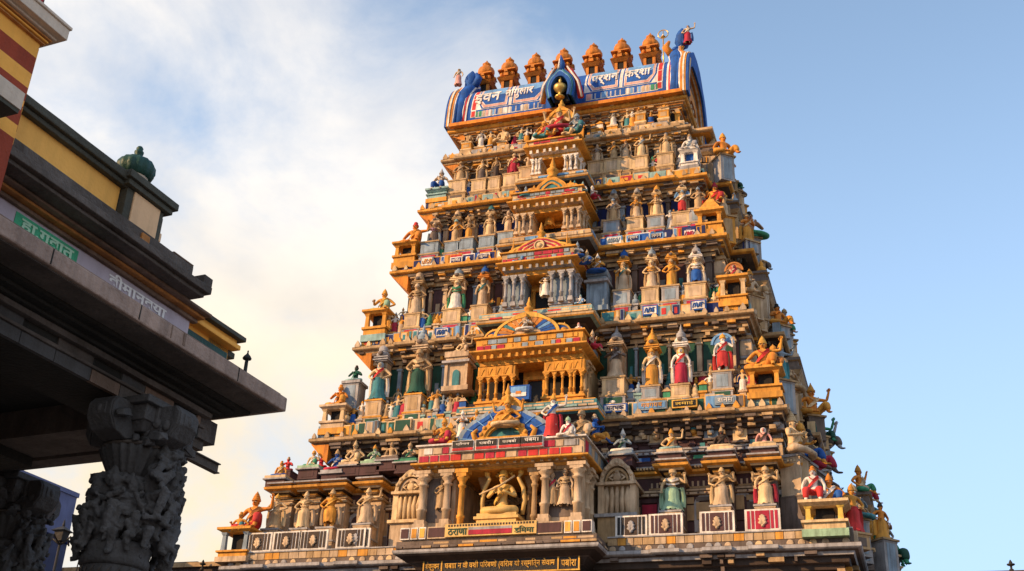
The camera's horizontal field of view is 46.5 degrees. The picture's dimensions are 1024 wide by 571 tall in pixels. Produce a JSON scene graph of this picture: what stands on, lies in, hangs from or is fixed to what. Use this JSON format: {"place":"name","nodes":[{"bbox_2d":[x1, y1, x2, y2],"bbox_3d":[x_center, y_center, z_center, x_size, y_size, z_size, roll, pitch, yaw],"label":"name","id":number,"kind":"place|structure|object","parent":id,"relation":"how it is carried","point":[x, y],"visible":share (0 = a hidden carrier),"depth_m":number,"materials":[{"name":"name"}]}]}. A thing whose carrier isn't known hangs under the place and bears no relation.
{"place":"outdoors","nodes":[
{"label":"outdoors","id":0,"kind":"place"},
{"bbox_2d":[24,0,1023,570],"label":"sky","id":1,"kind":"structure","parent":0,"point":[880,160],"materials":[{"name":"blue"}]},
{"bbox_3d":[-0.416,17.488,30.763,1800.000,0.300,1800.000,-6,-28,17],"label":"ground","id":2,"kind":"structure","parent":0,"visible":0},
{"bbox_2d":[21,470,79,570],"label":"blue building","id":3,"kind":"structure","parent":2,"relation":"on","point":[68,498],"depth_m":41.70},
{"bbox_2d":[62,561,220,570],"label":"side wall","id":4,"kind":"structure","parent":2,"relation":"on","point":[194,566],"depth_m":40.13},
{"bbox_2d":[219,28,875,570],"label":"temple tower","id":5,"kind":"structure","parent":2,"relation":"on","point":[609,518],"depth_m":39.45,"materials":[{"name":"multicoloured stone"}]},
{"bbox_2d":[214,525,262,565],"bbox_3d":[-8.895,8.631,39.147,1.250,1.140,1.250,-6,-28,17],"label":"corner kiosk","id":6,"kind":"object","parent":5,"relation":"on","point":[238,551],"visible":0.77,"depth_m":38.77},
{"bbox_2d":[231,492,274,528],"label":"seated statue","id":7,"kind":"object","parent":6,"relation":"on","point":[254,516],"visible":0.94,"depth_m":39.42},
{"bbox_2d":[260,494,287,531],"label":"standing statue","id":8,"kind":"object","parent":5,"relation":"on","point":[274,523],"visible":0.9,"depth_m":39.67,"materials":[{"name":"grey stone"}]},
{"bbox_2d":[262,461,294,491],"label":"seated statue","id":9,"kind":"object","parent":5,"relation":"on","point":[280,476],"visible":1,"depth_m":40.65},
{"bbox_2d":[289,491,315,530],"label":"standing statue","id":10,"kind":"object","parent":5,"relation":"on","point":[301,518],"visible":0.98,"depth_m":39.43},
{"bbox_2d":[295,450,322,480],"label":"seated statue","id":11,"kind":"object","parent":5,"relation":"on","point":[311,470],"visible":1,"depth_m":40.34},
{"bbox_2d":[315,488,342,548],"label":"standing statue","id":12,"kind":"object","parent":5,"relation":"on","point":[328,514],"visible":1,"depth_m":39.11,"materials":[{"name":"stone"}]},
{"bbox_2d":[318,449,342,483],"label":"seated statue","id":13,"kind":"object","parent":5,"relation":"on","point":[334,471],"visible":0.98,"depth_m":40.05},
{"bbox_2d":[317,402,352,435],"bbox_3d":[-6.108,4.837,41.768,1.050,1.100,1.050,-6,-28,17],"label":"corner kiosk","id":14,"kind":"object","parent":5,"relation":"on","point":[337,421],"visible":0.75,"depth_m":41.44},
{"bbox_2d":[337,440,364,481],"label":"seated statue","id":15,"kind":"object","parent":5,"relation":"on","point":[349,467],"visible":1,"depth_m":39.94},
{"bbox_2d":[341,365,367,414],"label":"seated statue","id":16,"kind":"object","parent":5,"relation":"on","point":[355,387],"visible":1,"depth_m":42.38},
{"bbox_2d":[351,487,382,546],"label":"standing statue","id":17,"kind":"object","parent":5,"relation":"on","point":[365,519],"visible":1,"depth_m":38.72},
{"bbox_2d":[357,444,385,477],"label":"seated statue","id":18,"kind":"object","parent":5,"relation":"on","point":[367,467],"visible":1,"depth_m":39.68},
{"bbox_2d":[362,337,393,421],"bbox_3d":[-4.671,3.542,42.135,0.912,3.820,0.872,-6,-28,17],"label":"standing statue","id":19,"kind":"object","parent":5,"relation":"on","point":[378,395],"visible":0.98,"depth_m":41.93,"materials":[{"name":"stone"}]},
{"bbox_2d":[360,307,398,342],"bbox_3d":[-4.875,1.633,43.801,1.050,1.282,1.050,-6,-28,17],"label":"corner kiosk","id":20,"kind":"object","parent":5,"relation":"on","point":[378,329],"visible":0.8,"depth_m":43.48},
{"bbox_2d":[370,289,395,308],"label":"seated statue","id":21,"kind":"object","parent":20,"relation":"on","point":[384,301],"visible":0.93,"depth_m":44.07,"materials":[{"name":"stone"}]},
{"bbox_2d":[374,442,399,476],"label":"seated statue","id":22,"kind":"object","parent":5,"relation":"on","point":[386,467],"visible":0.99,"depth_m":39.55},
{"bbox_2d":[392,442,417,477],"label":"seated statue","id":23,"kind":"object","parent":5,"relation":"on","point":[403,465],"visible":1,"depth_m":39.31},
{"bbox_2d":[391,239,420,269],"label":"corner kiosk","id":24,"kind":"object","parent":5,"relation":"on","point":[405,253],"visible":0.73,"depth_m":45.27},
{"bbox_2d":[400,219,429,241],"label":"seated statue","id":25,"kind":"object","parent":24,"relation":"on","point":[415,233],"visible":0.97,"depth_m":45.83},
{"bbox_2d":[401,272,428,331],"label":"standing statue","id":26,"kind":"object","parent":5,"relation":"on","point":[412,316],"visible":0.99,"depth_m":43.80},
{"bbox_2d":[401,324,432,418],"bbox_3d":[-3.249,3.232,41.805,1.009,4.198,0.930,-6,-28,17],"label":"standing statue","id":27,"kind":"object","parent":5,"relation":"on","point":[416,394],"visible":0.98,"depth_m":41.54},
{"bbox_2d":[417,217,444,259],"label":"standing statue","id":28,"kind":"object","parent":5,"relation":"on","point":[431,245],"visible":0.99,"depth_m":45.24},
{"bbox_2d":[425,185,448,202],"bbox_3d":[-2.830,-3.366,47.027,0.950,0.644,0.950,-6,-28,17],"label":"pedestal","id":29,"kind":"object","parent":5,"relation":"on","point":[435,194],"visible":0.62,"depth_m":46.67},
{"bbox_2d":[428,417,455,443],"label":"seated statue","id":30,"kind":"object","parent":5,"relation":"on","point":[445,435],"visible":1,"depth_m":37.13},
{"bbox_2d":[442,210,463,255],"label":"standing statue","id":31,"kind":"object","parent":5,"relation":"on","point":[451,246],"visible":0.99,"depth_m":45.28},
{"bbox_2d":[439,268,468,326],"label":"standing statue","id":32,"kind":"object","parent":5,"relation":"on","point":[453,311],"visible":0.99,"depth_m":43.30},
{"bbox_2d":[446,161,470,200],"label":"standing statue","id":33,"kind":"object","parent":5,"relation":"on","point":[457,185],"visible":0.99,"depth_m":46.74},
{"bbox_2d":[441,350,476,397],"bbox_3d":[-1.840,3.050,41.144,1.008,1.445,0.760,-6,-28,17],"label":"kiosk","id":34,"kind":"object","parent":5,"relation":"on","point":[460,366],"depth_m":40.93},
{"bbox_2d":[456,214,478,253],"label":"standing statue","id":35,"kind":"object","parent":5,"relation":"on","point":[468,243],"visible":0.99,"depth_m":44.86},
{"bbox_2d":[469,159,488,195],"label":"standing statue","id":36,"kind":"object","parent":5,"relation":"on","point":[479,184],"visible":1,"depth_m":46.51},
{"bbox_2d":[468,265,492,324],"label":"standing statue","id":37,"kind":"object","parent":5,"relation":"on","point":[481,307],"visible":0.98,"depth_m":43.02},
{"bbox_2d":[476,205,497,251],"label":"standing statue","id":38,"kind":"object","parent":5,"relation":"on","point":[488,238],"visible":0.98,"depth_m":44.66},
{"bbox_2d":[478,61,496,91],"bbox_3d":[-1.143,-8.752,51.657,0.940,2.415,0.940,-6,-28,17],"label":"roof finial","id":39,"kind":"object","parent":5,"relation":"on","point":[486,72],"visible":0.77,"depth_m":51.46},
{"bbox_2d":[486,156,502,193],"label":"standing statue","id":40,"kind":"object","parent":5,"relation":"on","point":[495,182],"visible":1,"depth_m":46.39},
{"bbox_2d":[473,469,526,522],"bbox_3d":[-0.285,6.410,36.015,1.560,2.081,1.204,-6,-28,17],"label":"seated statue","id":41,"kind":"object","parent":5,"relation":"on","point":[502,510],"visible":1,"depth_m":35.75,"materials":[{"name":"stone"}]},
{"bbox_2d":[422,556,579,570],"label":"signboard","id":42,"kind":"object","parent":5,"relation":"attached to","point":[551,564],"visible":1,"depth_m":34.74,"materials":[{"name":"black metal"}]},
{"bbox_2d":[495,210,514,249],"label":"standing statue","id":43,"kind":"object","parent":5,"relation":"on","point":[508,231],"visible":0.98,"depth_m":44.46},
{"bbox_2d":[490,396,524,427],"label":"seated statue","id":44,"kind":"object","parent":5,"relation":"on","point":[507,423],"visible":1,"depth_m":36.63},
{"bbox_2d":[496,57,520,87],"bbox_3d":[-0.132,-8.862,51.341,0.940,2.415,0.940,-6,-28,17],"label":"roof finial","id":45,"kind":"object","parent":5,"relation":"on","point":[509,76],"visible":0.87,"depth_m":51.13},
{"bbox_2d":[501,153,520,190],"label":"standing statue","id":46,"kind":"object","parent":5,"relation":"on","point":[510,176],"visible":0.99,"depth_m":46.16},
{"bbox_2d":[523,52,546,83],"bbox_3d":[1.003,-8.986,50.986,0.940,2.415,0.940,-6,-28,17],"label":"roof finial","id":47,"kind":"object","parent":5,"relation":"on","point":[536,72],"visible":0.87,"depth_m":50.79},
{"bbox_2d":[539,275,549,297],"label":"standing statue","id":48,"kind":"object","parent":5,"relation":"on","point":[544,290],"visible":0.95,"depth_m":41.28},
{"bbox_2d":[541,392,567,436],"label":"standing statue","id":49,"kind":"object","parent":5,"relation":"on","point":[550,417],"visible":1,"depth_m":36.22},
{"bbox_2d":[549,473,561,505],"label":"standing statue","id":50,"kind":"object","parent":5,"relation":"on","point":[552,493],"visible":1,"depth_m":35.35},
{"bbox_2d":[546,99,572,137],"bbox_3d":[1.892,-6.295,45.944,1.411,2.308,0.450,-6,-28,17],"label":"throne","id":51,"kind":"object","parent":5,"relation":"on","point":[561,105],"visible":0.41,"depth_m":46.01,"materials":[{"name":"gold metal"}]},
{"bbox_2d":[542,107,575,133],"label":"seated statue","id":52,"kind":"object","parent":51,"relation":"on","point":[558,117],"visible":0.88,"depth_m":45.48,"materials":[{"name":"gold stone"}]},
{"bbox_2d":[551,48,574,70],"bbox_3d":[2.191,-9.115,50.614,0.940,2.415,0.940,-6,-28,17],"label":"roof finial","id":53,"kind":"object","parent":5,"relation":"on","point":[566,56],"visible":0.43,"depth_m":50.54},
{"bbox_2d":[555,468,573,506],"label":"standing statue","id":54,"kind":"object","parent":5,"relation":"on","point":[564,497],"visible":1,"depth_m":35.24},
{"bbox_2d":[571,408,596,436],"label":"seated statue","id":55,"kind":"object","parent":5,"relation":"on","point":[583,425],"visible":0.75,"depth_m":36.25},
{"bbox_2d":[581,43,604,74],"bbox_3d":[3.428,-9.250,50.228,0.940,2.415,0.940,-6,-28,17],"label":"roof finial","id":56,"kind":"object","parent":5,"relation":"on","point":[593,62],"visible":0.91,"depth_m":50.02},
{"bbox_2d":[586,144,603,182],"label":"standing statue","id":57,"kind":"object","parent":5,"relation":"on","point":[595,166],"visible":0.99,"depth_m":45.14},
{"bbox_2d":[584,269,612,317],"bbox_3d":[3.014,0.292,41.489,0.864,1.545,0.760,-6,-28,17],"label":"wall shrine","id":58,"kind":"object","parent":5,"relation":"attached to","point":[599,286],"depth_m":41.28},
{"bbox_2d":[586,253,605,273],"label":"seated statue","id":59,"kind":"object","parent":58,"relation":"on","point":[597,268],"visible":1,"depth_m":41.45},
{"bbox_2d":[591,414,613,443],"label":"seated statue","id":60,"kind":"object","parent":5,"relation":"on","point":[597,434],"visible":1,"depth_m":36.33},
{"bbox_2d":[601,141,621,177],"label":"standing statue","id":61,"kind":"object","parent":5,"relation":"on","point":[611,166],"visible":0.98,"depth_m":44.88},
{"bbox_2d":[601,189,623,237],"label":"standing statue","id":62,"kind":"object","parent":5,"relation":"on","point":[613,225],"visible":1,"depth_m":43.28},
{"bbox_2d":[599,327,629,406],"bbox_3d":[3.428,2.808,39.358,0.900,3.332,0.944,-6,-28,17],"label":"standing statue","id":63,"kind":"object","parent":5,"relation":"on","point":[615,384],"visible":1,"depth_m":38.95,"materials":[{"name":"stone"}]},
{"bbox_2d":[610,38,633,69],"bbox_3d":[4.598,-9.378,49.862,0.940,2.415,0.940,-6,-28,17],"label":"roof finial","id":64,"kind":"object","parent":5,"relation":"on","point":[622,56],"visible":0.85,"depth_m":49.66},
{"bbox_2d":[611,249,633,310],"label":"standing statue","id":65,"kind":"object","parent":5,"relation":"on","point":[623,293],"visible":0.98,"depth_m":41.36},
{"bbox_2d":[606,429,638,471],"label":"seated statue","id":66,"kind":"object","parent":5,"relation":"on","point":[628,456],"visible":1,"depth_m":37.10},
{"bbox_2d":[620,138,632,175],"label":"standing statue","id":67,"kind":"object","parent":5,"relation":"on","point":[626,163],"visible":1,"depth_m":44.80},
{"bbox_2d":[625,186,646,233],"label":"standing statue","id":68,"kind":"object","parent":5,"relation":"on","point":[636,221],"visible":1,"depth_m":42.96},
{"bbox_2d":[630,133,650,173],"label":"standing statue","id":69,"kind":"object","parent":5,"relation":"on","point":[640,160],"visible":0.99,"depth_m":44.65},
{"bbox_2d":[639,33,661,64],"bbox_3d":[5.751,-9.504,49.502,0.940,2.415,0.940,-6,-28,17],"label":"roof finial","id":70,"kind":"object","parent":5,"relation":"on","point":[651,52],"visible":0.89,"depth_m":49.28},
{"bbox_2d":[639,246,661,309],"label":"standing statue","id":71,"kind":"object","parent":5,"relation":"on","point":[651,291],"visible":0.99,"depth_m":41.11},
{"bbox_2d":[639,327,662,401],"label":"standing statue","id":72,"kind":"object","parent":5,"relation":"on","point":[652,380],"visible":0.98,"depth_m":38.90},
{"bbox_2d":[645,184,666,231],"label":"standing statue","id":73,"kind":"object","parent":5,"relation":"on","point":[656,219],"visible":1,"depth_m":42.75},
{"bbox_2d":[657,104,670,124],"bbox_3d":[5.837,-6.550,45.726,0.480,1.355,0.447,-6,-28,17],"label":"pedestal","id":74,"kind":"object","parent":5,"relation":"on","point":[664,113],"visible":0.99,"depth_m":45.55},
{"bbox_2d":[655,132,676,170],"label":"standing statue","id":75,"kind":"object","parent":5,"relation":"on","point":[666,157],"visible":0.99,"depth_m":44.34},
{"bbox_2d":[660,251,680,304],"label":"standing statue","id":76,"kind":"object","parent":5,"relation":"on","point":[670,290],"visible":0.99,"depth_m":40.69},
{"bbox_2d":[655,429,687,458],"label":"seated statue","id":77,"kind":"object","parent":5,"relation":"on","point":[669,450],"visible":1,"depth_m":36.65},
{"bbox_2d":[659,468,686,533],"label":"standing statue","id":78,"kind":"object","parent":5,"relation":"on","point":[671,503],"visible":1,"depth_m":35.89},
{"bbox_2d":[669,325,692,397],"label":"standing statue","id":79,"kind":"object","parent":5,"relation":"on","point":[681,377],"visible":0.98,"depth_m":38.63,"materials":[{"name":"red stone"}]},
{"bbox_2d":[671,184,691,228],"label":"standing statue","id":80,"kind":"object","parent":5,"relation":"on","point":[680,216],"visible":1,"depth_m":42.66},
{"bbox_2d":[678,146,701,168],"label":"corner kiosk","id":81,"kind":"object","parent":5,"relation":"on","point":[691,157],"visible":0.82,"depth_m":43.96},
{"bbox_2d":[682,244,709,303],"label":"standing statue","id":82,"kind":"object","parent":5,"relation":"on","point":[695,285],"visible":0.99,"depth_m":40.62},
{"bbox_2d":[687,187,707,225],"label":"standing statue","id":83,"kind":"object","parent":5,"relation":"on","point":[693,218],"visible":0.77,"depth_m":42.32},
{"bbox_2d":[694,194,726,233],"bbox_3d":[7.058,-2.430,42.278,1.050,1.913,1.050,-6,-28,17],"label":"corner kiosk","id":84,"kind":"object","parent":5,"relation":"on","point":[713,211],"visible":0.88,"depth_m":41.86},
{"bbox_2d":[702,182,726,204],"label":"seated statue","id":85,"kind":"object","parent":84,"relation":"on","point":[716,194],"visible":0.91,"depth_m":43.09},
{"bbox_2d":[707,467,735,529],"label":"standing statue","id":86,"kind":"object","parent":5,"relation":"on","point":[722,500],"visible":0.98,"depth_m":35.46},
{"bbox_2d":[705,427,737,456],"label":"seated statue","id":87,"kind":"object","parent":5,"relation":"on","point":[721,448],"visible":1,"depth_m":36.17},
{"bbox_2d":[711,333,735,394],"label":"standing statue","id":88,"kind":"object","parent":5,"relation":"on","point":[723,381],"visible":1,"depth_m":38.21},
{"bbox_2d":[711,133,740,184],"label":"seated statue","id":89,"kind":"object","parent":5,"relation":"on","point":[722,160],"visible":1,"depth_m":43.96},
{"bbox_2d":[715,192,736,247],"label":"standing statue","id":90,"kind":"object","parent":5,"relation":"on","point":[729,221],"visible":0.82,"depth_m":42.26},
{"bbox_2d":[716,272,750,308],"bbox_3d":[7.454,0.352,39.913,1.050,1.137,1.050,-6,-28,17],"label":"corner kiosk","id":91,"kind":"object","parent":5,"relation":"on","point":[733,289],"visible":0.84,"depth_m":39.64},
{"bbox_2d":[732,424,748,443],"bbox_3d":[7.084,4.470,37.088,0.500,0.880,0.338,-6,-28,17],"label":"wall plaque","id":92,"kind":"object","parent":5,"relation":"attached to","point":[739,437],"depth_m":36.93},
{"bbox_2d":[736,213,760,258],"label":"standing statue","id":93,"kind":"object","parent":5,"relation":"on","point":[747,236],"visible":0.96,"depth_m":42.85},
{"bbox_2d":[740,211,769,269],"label":"seated statue","id":94,"kind":"object","parent":5,"relation":"on","point":[759,235],"visible":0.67,"depth_m":43.62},
{"bbox_2d":[745,269,770,322],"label":"statue","id":95,"kind":"object","parent":5,"relation":"on","point":[756,299],"visible":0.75,"depth_m":39.88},
{"bbox_2d":[748,427,780,454],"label":"seated statue","id":96,"kind":"object","parent":5,"relation":"on","point":[763,444],"visible":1,"depth_m":35.79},
{"bbox_2d":[744,363,785,403],"bbox_3d":[7.978,3.204,37.414,1.175,1.066,1.175,-6,-28,17],"label":"corner kiosk","id":97,"kind":"object","parent":5,"relation":"on","point":[766,387],"visible":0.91,"depth_m":37.04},
{"bbox_2d":[745,336,782,365],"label":"seated statue","id":98,"kind":"object","parent":97,"relation":"on","point":[766,356],"visible":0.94,"depth_m":37.73,"materials":[{"name":"stone"}]},
{"bbox_2d":[751,465,778,508],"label":"standing statue","id":99,"kind":"object","parent":5,"relation":"on","point":[764,497],"visible":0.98,"depth_m":35.09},
{"bbox_2d":[767,303,795,343],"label":"seated statue","id":100,"kind":"object","parent":5,"relation":"on","point":[777,314],"visible":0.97,"depth_m":41.07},
{"bbox_2d":[773,343,796,415],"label":"standing statue","id":101,"kind":"object","parent":5,"relation":"on","point":[787,382],"visible":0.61,"depth_m":37.48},
{"bbox_2d":[784,358,805,422],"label":"seated statue","id":102,"kind":"object","parent":5,"relation":"on","point":[800,389],"visible":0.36,"depth_m":38.30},
{"bbox_2d":[780,411,816,529],"bbox_3d":[8.646,5.805,35.799,1.069,4.378,1.372,-16,-32,33],"label":"statue","id":103,"kind":"object","parent":5,"relation":"on","point":[792,479],"visible":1,"depth_m":35.63,"materials":[{"name":"stone"}]},
{"bbox_2d":[795,421,831,519],"bbox_3d":[9.030,6.153,36.497,1.205,4.316,1.134,23,-33,-35],"label":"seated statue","id":104,"kind":"object","parent":5,"relation":"on","point":[821,456],"visible":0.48,"depth_m":36.89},
{"bbox_2d":[801,383,832,442],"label":"seated statue","id":105,"kind":"object","parent":5,"relation":"on","point":[811,411],"visible":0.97,"depth_m":39.53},
{"bbox_2d":[803,429,842,498],"bbox_3d":[9.719,6.557,37.532,1.256,4.380,1.584,-16,-32,33],"label":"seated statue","id":106,"kind":"object","parent":5,"relation":"on","point":[829,459],"visible":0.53,"depth_m":37.94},
{"bbox_2d":[797,497,850,538],"bbox_3d":[8.851,6.706,33.593,1.375,1.045,1.375,-6,-28,17],"label":"corner kiosk","id":107,"kind":"object","parent":5,"relation":"on","point":[825,523],"visible":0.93,"depth_m":33.14,"materials":[{"name":"stone"}]},
{"bbox_2d":[800,466,826,498],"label":"seated statue","id":108,"kind":"object","parent":107,"relation":"on","point":[812,489],"visible":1,"depth_m":33.96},
{"bbox_2d":[823,473,845,497],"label":"seated statue","id":109,"kind":"object","parent":107,"relation":"on","point":[837,493],"visible":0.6,"depth_m":33.93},
{"bbox_2d":[842,484,871,551],"bbox_3d":[9.693,6.575,33.884,0.851,1.957,0.680,12,-28,-17],"label":"standing statue","id":110,"kind":"object","parent":5,"relation":"on","point":[854,515],"visible":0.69,"depth_m":33.74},
{"bbox_2d":[851,483,875,559],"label":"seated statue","id":111,"kind":"object","parent":5,"relation":"on","point":[868,518],"visible":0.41,"depth_m":34.37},
{"bbox_2d":[851,465,879,494],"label":"seated statue","id":112,"kind":"object","parent":5,"relation":"on","point":[857,478],"visible":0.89,"depth_m":37.89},
{"bbox_2d":[871,501,899,570],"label":"standing statue","id":113,"kind":"object","parent":5,"relation":"on","point":[884,545],"visible":0.93,"depth_m":36.19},
{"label":"pavement","id":114,"kind":"structure","parent":0,"visible":0},
{"bbox_2d":[0,470,60,570],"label":"carved column","id":115,"kind":"structure","parent":114,"relation":"on","point":[30,506],"depth_m":11.36,"materials":[{"name":"stone"}]},
{"bbox_2d":[51,520,72,570],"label":"street lamp","id":116,"kind":"object","parent":114,"relation":"on","point":[61,533],"visible":0.81,"depth_m":14.65,"materials":[{"name":"metal"}]},
{"bbox_2d":[70,393,198,570],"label":"carved column","id":117,"kind":"structure","parent":114,"relation":"on","point":[128,517],"depth_m":9.35,"materials":[{"name":"stone"}]},
{"bbox_2d":[0,94,286,473],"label":"stone building","id":118,"kind":"structure","parent":114,"relation":"on","point":[101,286],"depth_m":9.49,"materials":[{"name":"grey stone"}]},
{"bbox_2d":[0,0,72,189],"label":"striped turret","id":119,"kind":"object","parent":118,"relation":"on","point":[29,29],"visible":1,"depth_m":8.59,"materials":[{"name":"paint"}]},
{"bbox_2d":[117,146,155,182],"bbox_3d":[-3.231,-1.007,10.242,0.338,0.441,0.345,-9,-29,22],"label":"urn finial","id":120,"kind":"object","parent":118,"relation":"on","point":[139,163],"visible":0.59,"depth_m":10.12,"materials":[{"name":"green metal"}]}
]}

